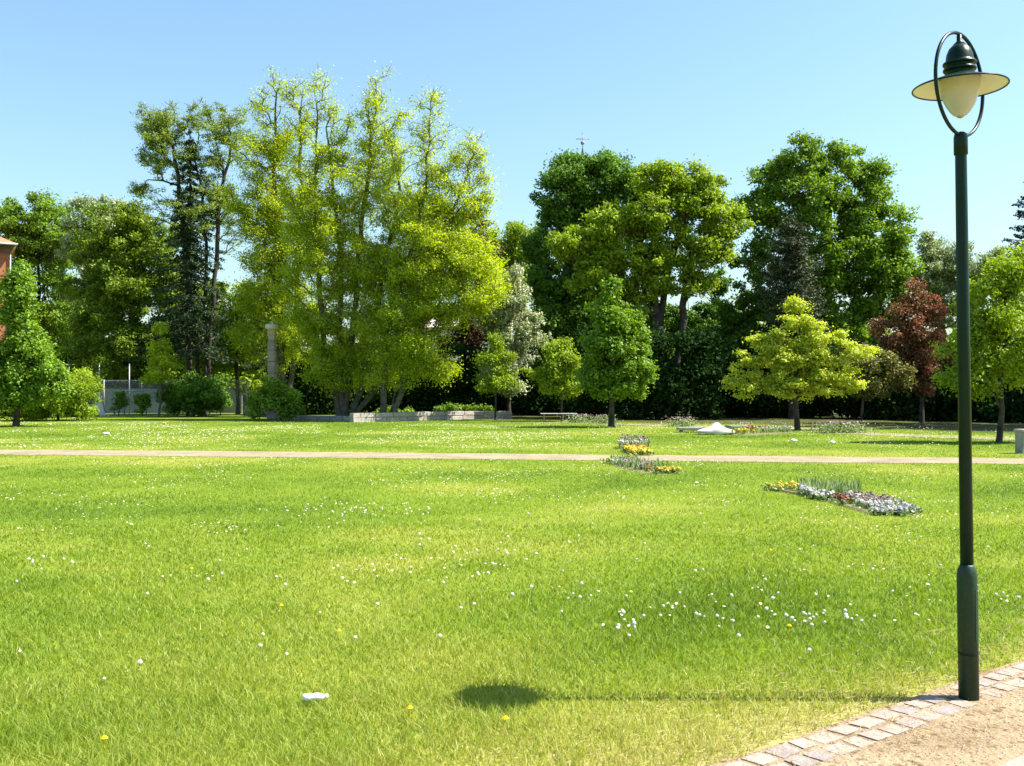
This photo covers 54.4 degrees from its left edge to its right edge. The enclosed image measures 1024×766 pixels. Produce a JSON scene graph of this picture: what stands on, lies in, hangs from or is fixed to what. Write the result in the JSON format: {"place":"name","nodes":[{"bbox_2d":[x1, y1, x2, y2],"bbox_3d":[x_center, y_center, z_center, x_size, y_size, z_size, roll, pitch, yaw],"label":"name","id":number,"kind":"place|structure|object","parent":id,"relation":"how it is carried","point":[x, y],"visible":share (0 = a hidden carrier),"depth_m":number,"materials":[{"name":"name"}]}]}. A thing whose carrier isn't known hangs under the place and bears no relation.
{"place":"outdoors","nodes":[
{"label":"outdoors","id":0,"kind":"place"},
{"bbox_2d":[408,319,489,405],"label":"pale house","id":1,"kind":"structure","parent":0,"point":[432,321],"depth_m":105.05,"materials":[{"name":"white"}]},
{"bbox_2d":[0,609,1023,765],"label":"grass","id":2,"kind":"structure","parent":0,"point":[11,737],"depth_m":5.35,"materials":[{"name":"green plant"}]},
{"bbox_2d":[302,693,327,700],"bbox_3d":[-1.002,1.598,5.066,0.131,0.038,0.056,0,0,0],"label":"plastic bottle","id":3,"kind":"object","parent":2,"relation":"on","point":[313,696],"visible":0.98,"depth_m":5.05,"materials":[{"name":"white plastic"}]},
{"bbox_2d":[0,408,1023,765],"bbox_3d":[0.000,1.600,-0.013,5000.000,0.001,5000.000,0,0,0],"label":"ground","id":4,"kind":"structure","parent":0,"point":[306,436],"depth_m":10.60,"materials":[{"name":"plant"}]},
{"bbox_2d":[0,237,17,342],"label":"brick house","id":5,"kind":"structure","parent":4,"relation":"on","point":[7,249],"depth_m":79.90,"materials":[{"name":"paint"}]},
{"bbox_2d":[0,254,77,426],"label":"broadleaf tree","id":6,"kind":"object","parent":4,"relation":"on","point":[33,372],"visible":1,"depth_m":44.82,"materials":[{"name":"green plant"}]},
{"bbox_2d":[0,186,84,358],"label":"background tree","id":7,"kind":"object","parent":4,"relation":"on","point":[34,233],"visible":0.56,"depth_m":92.70,"materials":[{"name":"green plant"}]},
{"bbox_2d":[0,364,104,420],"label":"round shrub","id":8,"kind":"object","parent":4,"relation":"on","point":[86,384],"visible":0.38,"depth_m":53.64,"materials":[{"name":"green plant"}]},
{"bbox_2d":[54,332,121,406],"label":"hedge shrub","id":9,"kind":"object","parent":4,"relation":"on","point":[65,362],"visible":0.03,"depth_m":78.81,"materials":[{"name":"green plant"}]},
{"bbox_2d":[53,192,125,373],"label":"chestnut tree","id":10,"kind":"object","parent":4,"relation":"on","point":[73,221],"visible":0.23,"depth_m":77.29,"materials":[{"name":"green plant"}]},
{"bbox_2d":[94,396,104,414],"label":"white board","id":11,"kind":"object","parent":4,"relation":"on","point":[101,408],"visible":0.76,"depth_m":65.84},
{"bbox_2d":[108,387,132,415],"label":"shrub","id":12,"kind":"object","parent":4,"relation":"on","point":[120,401],"visible":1,"depth_m":65.33,"materials":[{"name":"green plant"}]},
{"bbox_2d":[129,364,129,413],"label":"net post","id":13,"kind":"object","parent":4,"relation":"on","point":[129,386],"visible":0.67,"depth_m":70.98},
{"bbox_2d":[114,390,146,414],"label":"goal frame","id":14,"kind":"object","parent":4,"relation":"on","point":[130,391],"visible":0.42,"depth_m":66.98,"materials":[{"name":"grey metal"}]},
{"bbox_2d":[50,195,217,388],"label":"broadleaf tree","id":15,"kind":"object","parent":4,"relation":"on","point":[115,298],"visible":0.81,"depth_m":72.66,"materials":[{"name":"green plant"}]},
{"bbox_2d":[105,364,177,388],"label":"hedge shrub","id":16,"kind":"object","parent":4,"relation":"on","point":[135,383],"visible":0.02,"depth_m":77.95,"materials":[{"name":"green plant"}]},
{"bbox_2d":[132,393,152,415],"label":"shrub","id":17,"kind":"object","parent":4,"relation":"on","point":[143,401],"visible":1,"depth_m":65.33,"materials":[{"name":"green plant"}]},
{"bbox_2d":[138,321,183,416],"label":"young tree","id":18,"kind":"object","parent":4,"relation":"on","point":[160,361],"visible":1,"depth_m":61.77,"materials":[{"name":"green plant"}]},
{"bbox_2d":[82,380,249,412],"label":"fence","id":19,"kind":"object","parent":4,"relation":"on","point":[104,394],"visible":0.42,"depth_m":68.99,"materials":[{"name":"metal"}]},
{"bbox_2d":[92,389,241,412],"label":"court wall","id":20,"kind":"structure","parent":4,"relation":"on","point":[152,407],"depth_m":72.90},
{"bbox_2d":[162,405,180,415],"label":"weedy plant","id":21,"kind":"object","parent":4,"relation":"on","point":[163,408],"visible":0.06,"depth_m":65.44,"materials":[{"name":"green plant"}]},
{"bbox_2d":[128,129,245,415],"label":"spruce tree","id":22,"kind":"object","parent":4,"relation":"on","point":[188,307],"visible":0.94,"depth_m":65.16,"materials":[{"name":"green plant"}]},
{"bbox_2d":[120,97,255,415],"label":"birch tree","id":23,"kind":"object","parent":4,"relation":"on","point":[160,125],"visible":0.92,"depth_m":65.78,"materials":[{"name":"green plant"}]},
{"bbox_2d":[152,369,234,415],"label":"dark shrub","id":24,"kind":"object","parent":4,"relation":"on","point":[193,392],"visible":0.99,"depth_m":63.36,"materials":[{"name":"green plant"}]},
{"bbox_2d":[160,336,243,388],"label":"hedge shrub","id":25,"kind":"object","parent":4,"relation":"on","point":[202,371],"visible":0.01,"depth_m":77.34,"materials":[{"name":"green plant"}]},
{"bbox_2d":[172,279,266,413],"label":"broadleaf tree","id":26,"kind":"object","parent":4,"relation":"on","point":[228,366],"visible":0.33,"depth_m":69.62,"materials":[{"name":"green plant"}]},
{"bbox_2d":[217,390,233,415],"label":"weedy plant","id":27,"kind":"object","parent":4,"relation":"on","point":[228,404],"visible":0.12,"depth_m":65.56,"materials":[{"name":"green plant"}]},
{"bbox_2d":[203,346,266,409],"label":"hedge shrub","id":28,"kind":"object","parent":4,"relation":"on","point":[244,376],"visible":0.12,"depth_m":75.18,"materials":[{"name":"green plant"}]},
{"bbox_2d":[243,406,266,416],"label":"retaining wall","id":29,"kind":"structure","parent":4,"relation":"on","point":[245,411],"depth_m":66.18,"materials":[{"name":"concrete"}]},
{"bbox_2d":[236,162,302,414],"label":"spruce tree","id":30,"kind":"object","parent":4,"relation":"on","point":[246,367],"visible":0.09,"depth_m":67.77,"materials":[{"name":"green plant"}]},
{"bbox_2d":[265,321,278,418],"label":"stone pillar","id":31,"kind":"structure","parent":4,"relation":"on","point":[271,354],"depth_m":56.31,"materials":[{"name":"grey stone"}]},
{"bbox_2d":[213,65,333,413],"bbox_3d":[-14.592,-8.729,62.173,8.007,22.099,6.470,0,0,0],"label":"locust tree","id":32,"kind":"object","parent":4,"relation":"on","point":[269,213],"visible":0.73,"depth_m":61.58,"materials":[{"name":"green plant"}]},
{"bbox_2d":[243,369,309,420],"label":"leafy bush","id":33,"kind":"object","parent":4,"relation":"on","point":[287,404],"visible":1,"depth_m":53.60,"materials":[{"name":"green plant"}]},
{"bbox_2d":[260,334,355,414],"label":"hedge shrub","id":34,"kind":"object","parent":4,"relation":"on","point":[318,405],"visible":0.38,"depth_m":67.36,"materials":[{"name":"green plant"}]},
{"bbox_2d":[277,415,349,420],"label":"stone wall","id":35,"kind":"structure","parent":4,"relation":"on","point":[323,418],"depth_m":54.48,"materials":[{"name":"stone"}]},
{"bbox_2d":[256,61,448,415],"bbox_3d":[-8.407,-8.024,56.037,11.473,20.674,7.170,0,0,0],"label":"locust tree","id":36,"kind":"object","parent":4,"relation":"on","point":[348,275],"visible":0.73,"depth_m":55.50,"materials":[{"name":"green plant"}]},
{"bbox_2d":[322,324,406,412],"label":"hedge shrub","id":37,"kind":"object","parent":4,"relation":"on","point":[368,405],"visible":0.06,"depth_m":69.18,"materials":[{"name":"green plant"}]},
{"bbox_2d":[372,404,414,412],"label":"leafy bush","id":38,"kind":"object","parent":4,"relation":"on","point":[399,410],"visible":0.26,"depth_m":58.41,"materials":[{"name":"green plant"}]},
{"bbox_2d":[363,351,450,411],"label":"hedge shrub","id":39,"kind":"object","parent":4,"relation":"on","point":[412,399],"visible":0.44,"depth_m":68.19,"materials":[{"name":"green plant"}]},
{"bbox_2d":[350,411,473,421],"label":"stone wall","id":40,"kind":"structure","parent":4,"relation":"on","point":[401,416],"depth_m":53.77,"materials":[{"name":"stone"}]},
{"bbox_2d":[337,76,516,412],"bbox_3d":[-4.519,-7.208,53.974,9.812,18.949,6.777,0,0,0],"label":"locust tree","id":41,"kind":"object","parent":4,"relation":"on","point":[461,265],"visible":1,"depth_m":53.42,"materials":[{"name":"green plant"}]},
{"bbox_2d":[474,411,511,418],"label":"stone wall","id":42,"kind":"structure","parent":4,"relation":"on","point":[490,414],"depth_m":57.68,"materials":[{"name":"stone"}]},
{"bbox_2d":[467,331,534,419],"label":"young tree","id":43,"kind":"object","parent":4,"relation":"on","point":[499,380],"visible":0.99,"depth_m":54.79,"materials":[{"name":"green plant"}]},
{"bbox_2d":[2,421,1010,448],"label":"daisies","id":44,"kind":"object","parent":4,"relation":"on","point":[379,432],"visible":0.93,"depth_m":35.38,"materials":[{"name":"white plant"}]},
{"bbox_2d":[7,455,1015,627],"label":"daisies","id":45,"kind":"object","parent":4,"relation":"on","point":[628,625],"visible":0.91,"depth_m":13.45,"materials":[{"name":"white plant"}]},
{"bbox_2d":[0,456,1023,523],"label":"grass","id":46,"kind":"structure","parent":4,"relation":"on","point":[369,514],"depth_m":15.76,"materials":[{"name":"green plant"}]},
{"bbox_2d":[0,418,1023,457],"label":"grass","id":47,"kind":"structure","parent":4,"relation":"on","point":[333,422],"depth_m":33.55,"materials":[{"name":"green plant"}]},
{"bbox_2d":[48,297,1009,389],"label":"distant wood","id":48,"kind":"object","parent":4,"relation":"on","point":[53,341],"depth_m":124.25,"materials":[{"name":"green plant"}]},
{"bbox_2d":[527,334,582,420],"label":"young tree","id":49,"kind":"object","parent":4,"relation":"on","point":[560,360],"visible":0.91,"depth_m":52.51,"materials":[{"name":"green plant"}]},
{"bbox_2d":[560,413,592,422],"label":"flowering clump","id":50,"kind":"object","parent":4,"relation":"on","point":[580,419],"visible":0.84,"depth_m":50.65,"materials":[{"name":"green plant"}]},
{"bbox_2d":[567,133,593,314],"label":"church steeple","id":51,"kind":"object","parent":4,"relation":"on","point":[582,142],"visible":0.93,"depth_m":130.15,"materials":[{"name":"metal"}]},
{"bbox_2d":[576,414,620,423],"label":"flowering clump","id":52,"kind":"object","parent":4,"relation":"on","point":[602,421],"visible":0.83,"depth_m":49.15,"materials":[{"name":"green plant"}]},
{"bbox_2d":[571,274,659,426],"bbox_3d":[4.530,-1.383,44.389,3.404,6.995,3.567,0,-1,-43],"label":"maple tree","id":53,"kind":"object","parent":4,"relation":"on","point":[614,365],"visible":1,"depth_m":43.99,"materials":[{"name":"green plant"}]},
{"bbox_2d":[617,434,654,455],"bbox_3d":[3.331,1.647,26.831,0.998,0.369,4.967,0,0,6],"label":"flower bed","id":54,"kind":"object","parent":4,"relation":"on","point":[639,446],"visible":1,"depth_m":27.00,"materials":[{"name":"plant"}]},
{"bbox_2d":[600,453,682,474],"bbox_3d":[2.689,1.672,21.162,1.077,0.230,4.096,0,0,-12],"label":"flower bed","id":55,"kind":"object","parent":4,"relation":"on","point":[630,462],"visible":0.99,"depth_m":20.30,"materials":[{"name":"plant"}]},
{"bbox_2d":[661,416,700,426],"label":"flowering clump","id":56,"kind":"object","parent":4,"relation":"on","point":[681,421],"visible":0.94,"depth_m":45.15,"materials":[{"name":"green plant"}]},
{"bbox_2d":[676,427,702,431],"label":"stone slab","id":57,"kind":"structure","parent":4,"relation":"on","point":[680,429],"depth_m":38.63,"materials":[{"name":"stone"}]},
{"bbox_2d":[696,422,734,434],"bbox_3d":[7.538,1.685,36.846,1.440,0.460,0.840,0,0,0],"label":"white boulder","id":58,"kind":"object","parent":4,"relation":"on","point":[716,428],"visible":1,"depth_m":36.52,"materials":[{"name":"stone"}]},
{"bbox_2d":[727,424,792,434],"bbox_3d":[9.627,1.764,38.898,2.648,0.324,5.932,0,0,14],"label":"flower bed","id":59,"kind":"object","parent":4,"relation":"on","point":[760,430],"visible":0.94,"depth_m":37.94,"materials":[{"name":"plant"}]},
{"bbox_2d":[725,425,750,428],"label":"stone slab","id":60,"kind":"structure","parent":59,"relation":"on","point":[732,426],"depth_m":39.10,"materials":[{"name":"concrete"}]},
{"bbox_2d":[718,294,882,429],"bbox_3d":[11.884,-0.811,41.154,6.795,5.805,2.442,0,0,0],"label":"young tree","id":61,"kind":"object","parent":4,"relation":"on","point":[806,351],"visible":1,"depth_m":40.91,"materials":[{"name":"green plant"}]},
{"bbox_2d":[801,420,856,432],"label":"flowering clump","id":62,"kind":"object","parent":4,"relation":"on","point":[823,429],"visible":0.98,"depth_m":38.18,"materials":[{"name":"green plant"}]},
{"bbox_2d":[760,475,925,516],"bbox_3d":[4.963,1.593,14.706,1.350,0.290,4.074,0,0,-10],"label":"flower bed","id":63,"kind":"object","parent":4,"relation":"on","point":[847,494],"visible":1,"depth_m":14.42,"materials":[{"name":"plant"}]},
{"bbox_2d":[824,421,876,432],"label":"flowering clump","id":64,"kind":"object","parent":4,"relation":"on","point":[855,429],"visible":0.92,"depth_m":38.14,"materials":[{"name":"green plant"}]},
{"bbox_2d":[707,659,1023,765],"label":"dirt footpath","id":65,"kind":"structure","parent":4,"relation":"on","point":[996,749],"depth_m":4.56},
{"bbox_2d":[455,605,1023,765],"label":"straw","id":66,"kind":"object","parent":65,"relation":"on","point":[757,723],"visible":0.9,"depth_m":4.84,"materials":[{"name":"plant"}]},
{"bbox_2d":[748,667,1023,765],"bbox_3d":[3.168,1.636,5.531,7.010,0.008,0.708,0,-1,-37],"label":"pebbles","id":67,"kind":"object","parent":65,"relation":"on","point":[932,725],"visible":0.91,"depth_m":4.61,"materials":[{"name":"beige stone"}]},
{"bbox_2d":[725,663,1023,765],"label":"cobblestone border","id":68,"kind":"object","parent":4,"relation":"on","point":[762,759],"visible":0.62,"depth_m":4.69,"materials":[{"name":"grey stone"}]},
{"bbox_2d":[905,229,985,357],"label":"flowering tree","id":69,"kind":"object","parent":4,"relation":"on","point":[939,275],"visible":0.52,"depth_m":67.29,"materials":[{"name":"green plant"}]},
{"bbox_2d":[911,31,1009,700],"bbox_3d":[2.350,-0.068,5.173,0.469,3.523,0.469,-1,0,0],"label":"street lamp","id":70,"kind":"object","parent":4,"relation":"on","point":[960,87],"visible":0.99,"depth_m":5.14,"materials":[{"name":"metal"}]},
{"bbox_2d":[975,589,978,641],"bbox_3d":[2.397,1.196,5.125,0.034,0.273,0.004,0,-1,-42],"label":"access door","id":71,"kind":"structure","parent":70,"relation":"in","point":[977,613],"depth_m":5.12,"materials":[{"name":"green paint"}]},
{"bbox_2d":[928,240,1023,442],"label":"broadleaf tree","id":72,"kind":"object","parent":4,"relation":"on","point":[995,324],"visible":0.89,"depth_m":30.65,"materials":[{"name":"green plant"}]},
{"bbox_2d":[969,237,1022,306],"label":"background tree","id":73,"kind":"object","parent":4,"relation":"on","point":[994,252],"visible":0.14,"depth_m":65.79,"materials":[{"name":"green plant"}]},
{"bbox_2d":[997,182,1023,308],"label":"spruce tree","id":74,"kind":"object","parent":4,"relation":"on","point":[1020,227],"visible":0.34,"depth_m":60.20,"materials":[{"name":"green plant"}]},
{"bbox_2d":[1013,429,1023,453],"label":"stone block","id":75,"kind":"structure","parent":4,"relation":"on","point":[1019,441],"depth_m":25.58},
{"bbox_2d":[0,449,1023,463],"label":"gravel path","id":76,"kind":"structure","parent":0,"point":[732,458],"depth_m":24.34,"materials":[{"name":"beige gravel"}]},
{"bbox_2d":[0,0,1023,356],"label":"sky","id":77,"kind":"structure","parent":0,"point":[727,81],"materials":[{"name":"blue"}]},
{"bbox_2d":[461,410,1023,432],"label":"woodland floor","id":78,"kind":"structure","parent":0,"point":[992,426],"depth_m":50.94,"materials":[{"name":"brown plant"}]},
{"bbox_2d":[410,341,506,411],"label":"hedge shrub","id":79,"kind":"object","parent":78,"relation":"on","point":[462,391],"visible":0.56,"depth_m":67.35,"materials":[{"name":"green plant"}]},
{"bbox_2d":[411,208,509,360],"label":"copper beech","id":80,"kind":"object","parent":78,"relation":"on","point":[477,336],"visible":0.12,"depth_m":73.46,"materials":[{"name":"brown plant"}]},
{"bbox_2d":[433,402,494,415],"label":"clipped hedge","id":81,"kind":"object","parent":78,"relation":"on","point":[457,407],"visible":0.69,"depth_m":61.72,"materials":[{"name":"green plant"}]},
{"bbox_2d":[475,218,539,335],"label":"background tree","id":82,"kind":"object","parent":78,"relation":"on","point":[511,237],"visible":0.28,"depth_m":87.17,"materials":[{"name":"green plant"}]},
{"bbox_2d":[472,263,553,410],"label":"chestnut tree","id":83,"kind":"object","parent":78,"relation":"on","point":[518,317],"visible":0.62,"depth_m":63.43,"materials":[{"name":"green plant"}]},
{"bbox_2d":[497,350,539,413],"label":"hedge shrub","id":84,"kind":"object","parent":78,"relation":"on","point":[523,378],"visible":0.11,"depth_m":70.95,"materials":[{"name":"green plant"}]},
{"bbox_2d":[501,353,569,415],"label":"hedge shrub","id":85,"kind":"object","parent":78,"relation":"on","point":[531,403],"visible":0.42,"depth_m":65.28,"materials":[{"name":"green plant"}]},
{"bbox_2d":[512,145,648,371],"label":"maple tree","id":86,"kind":"object","parent":78,"relation":"on","point":[569,179],"visible":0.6,"depth_m":66.97,"materials":[{"name":"green plant"}]},
{"bbox_2d":[550,311,629,419],"bbox_3d":[4.640,-0.930,57.202,5.245,6.287,4.256,0,0,0],"label":"hedge shrub","id":87,"kind":"object","parent":78,"relation":"on","point":[581,403],"visible":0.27,"depth_m":56.47,"materials":[{"name":"green plant"}]},
{"bbox_2d":[606,315,678,419],"bbox_3d":[7.429,-0.797,56.637,5.673,6.039,4.485,0,0,0],"label":"hedge shrub","id":88,"kind":"object","parent":78,"relation":"on","point":[638,409],"visible":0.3,"depth_m":55.92,"materials":[{"name":"green plant"}]},
{"bbox_2d":[540,153,759,417],"bbox_3d":[8.308,-5.781,60.175,13.274,16.281,5.682,0,0,0],"label":"oak tree","id":89,"kind":"object","parent":78,"relation":"on","point":[677,190],"visible":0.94,"depth_m":59.36,"materials":[{"name":"green plant"}]},
{"bbox_2d":[645,320,739,419],"bbox_3d":[10.129,-0.710,56.129,6.055,5.844,4.289,0,0,0],"label":"hedge shrub","id":90,"kind":"object","parent":78,"relation":"on","point":[696,397],"visible":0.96,"depth_m":55.42,"materials":[{"name":"green plant"}]},
{"bbox_2d":[642,266,759,412],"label":"maple tree","id":91,"kind":"object","parent":78,"relation":"on","point":[707,315],"visible":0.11,"depth_m":71.36,"materials":[{"name":"green plant"}]},
{"bbox_2d":[701,343,745,416],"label":"hedge shrub","id":92,"kind":"object","parent":78,"relation":"on","point":[730,411],"visible":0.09,"depth_m":61.24,"materials":[{"name":"green plant"}]},
{"bbox_2d":[680,280,773,374],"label":"maple tree","id":93,"kind":"object","parent":78,"relation":"on","point":[738,323],"visible":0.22,"depth_m":65.50,"materials":[{"name":"green plant"}]},
{"bbox_2d":[720,328,804,417],"bbox_3d":[15.402,-0.784,59.795,6.040,6.035,4.276,0,0,0],"label":"hedge shrub","id":94,"kind":"object","parent":78,"relation":"on","point":[765,407],"visible":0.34,"depth_m":59.32,"materials":[{"name":"green plant"}]},
{"bbox_2d":[748,214,833,418],"bbox_3d":[15.830,-3.730,57.162,4.968,11.943,4.802,0,0,0],"label":"pine tree","id":95,"kind":"object","parent":78,"relation":"on","point":[792,277],"visible":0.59,"depth_m":56.58,"materials":[{"name":"green plant"}]},
{"bbox_2d":[761,342,842,417],"bbox_3d":[18.262,-0.305,60.042,7.527,5.103,4.602,0,0,0],"label":"hedge shrub","id":96,"kind":"object","parent":78,"relation":"on","point":[809,411],"visible":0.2,"depth_m":59.23,"materials":[{"name":"green plant"}]},
{"bbox_2d":[721,128,928,415],"bbox_3d":[20.211,-6.885,64.196,13.425,18.596,7.036,0,0,0],"label":"maple tree","id":97,"kind":"object","parent":78,"relation":"on","point":[886,263],"visible":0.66,"depth_m":63.05,"materials":[{"name":"green plant"}]},
{"bbox_2d":[812,328,883,418],"bbox_3d":[20.553,-0.463,57.786,5.368,5.375,5.519,0,-1,-41],"label":"hedge shrub","id":98,"kind":"object","parent":78,"relation":"on","point":[850,406],"visible":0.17,"depth_m":57.30,"materials":[{"name":"green plant"}]},
{"bbox_2d":[834,339,917,425],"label":"young tree","id":99,"kind":"object","parent":78,"relation":"on","point":[882,366],"visible":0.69,"depth_m":44.62,"materials":[{"name":"green plant"}]},
{"bbox_2d":[859,354,938,419],"bbox_3d":[22.588,-0.051,55.691,6.056,4.508,4.874,0,0,0],"label":"hedge shrub","id":100,"kind":"object","parent":78,"relation":"on","point":[888,403],"visible":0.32,"depth_m":55.21,"materials":[{"name":"green plant"}]},
{"bbox_2d":[868,275,956,422],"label":"red leaved tree","id":101,"kind":"object","parent":78,"relation":"on","point":[913,337],"visible":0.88,"depth_m":49.55,"materials":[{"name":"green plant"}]},
{"bbox_2d":[881,354,981,420],"bbox_3d":[23.753,0.218,53.875,6.907,3.971,4.605,0,0,0],"label":"hedge shrub","id":102,"kind":"object","parent":78,"relation":"on","point":[945,405],"visible":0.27,"depth_m":53.70,"materials":[{"name":"green plant"}]},
{"bbox_2d":[955,337,1023,422],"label":"hedge shrub","id":103,"kind":"object","parent":78,"relation":"on","point":[985,411],"visible":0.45,"depth_m":51.15,"materials":[{"name":"green plant"}]},
{"bbox_2d":[1004,374,1023,422],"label":"hedge shrub","id":104,"kind":"object","parent":78,"relation":"on","point":[1020,410],"visible":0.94,"depth_m":50.30,"materials":[{"name":"green plant"}]},
{"bbox_2d":[497,421,1014,439],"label":"park path","id":105,"kind":"structure","parent":0,"point":[921,435],"depth_m":37.61,"materials":[{"name":"beige gravel"}]},
{"bbox_2d":[540,413,576,421],"bbox_3d":[2.433,1.805,51.836,1.900,0.458,0.468,0,0,0],"label":"park bench","id":106,"kind":"object","parent":105,"relation":"on","point":[557,413],"visible":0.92,"depth_m":51.61,"materials":[{"name":"concrete"}]},
{"bbox_2d":[1001,754,1023,765],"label":"pink paving","id":107,"kind":"structure","parent":0,"point":[1018,761],"depth_m":4.26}
]}

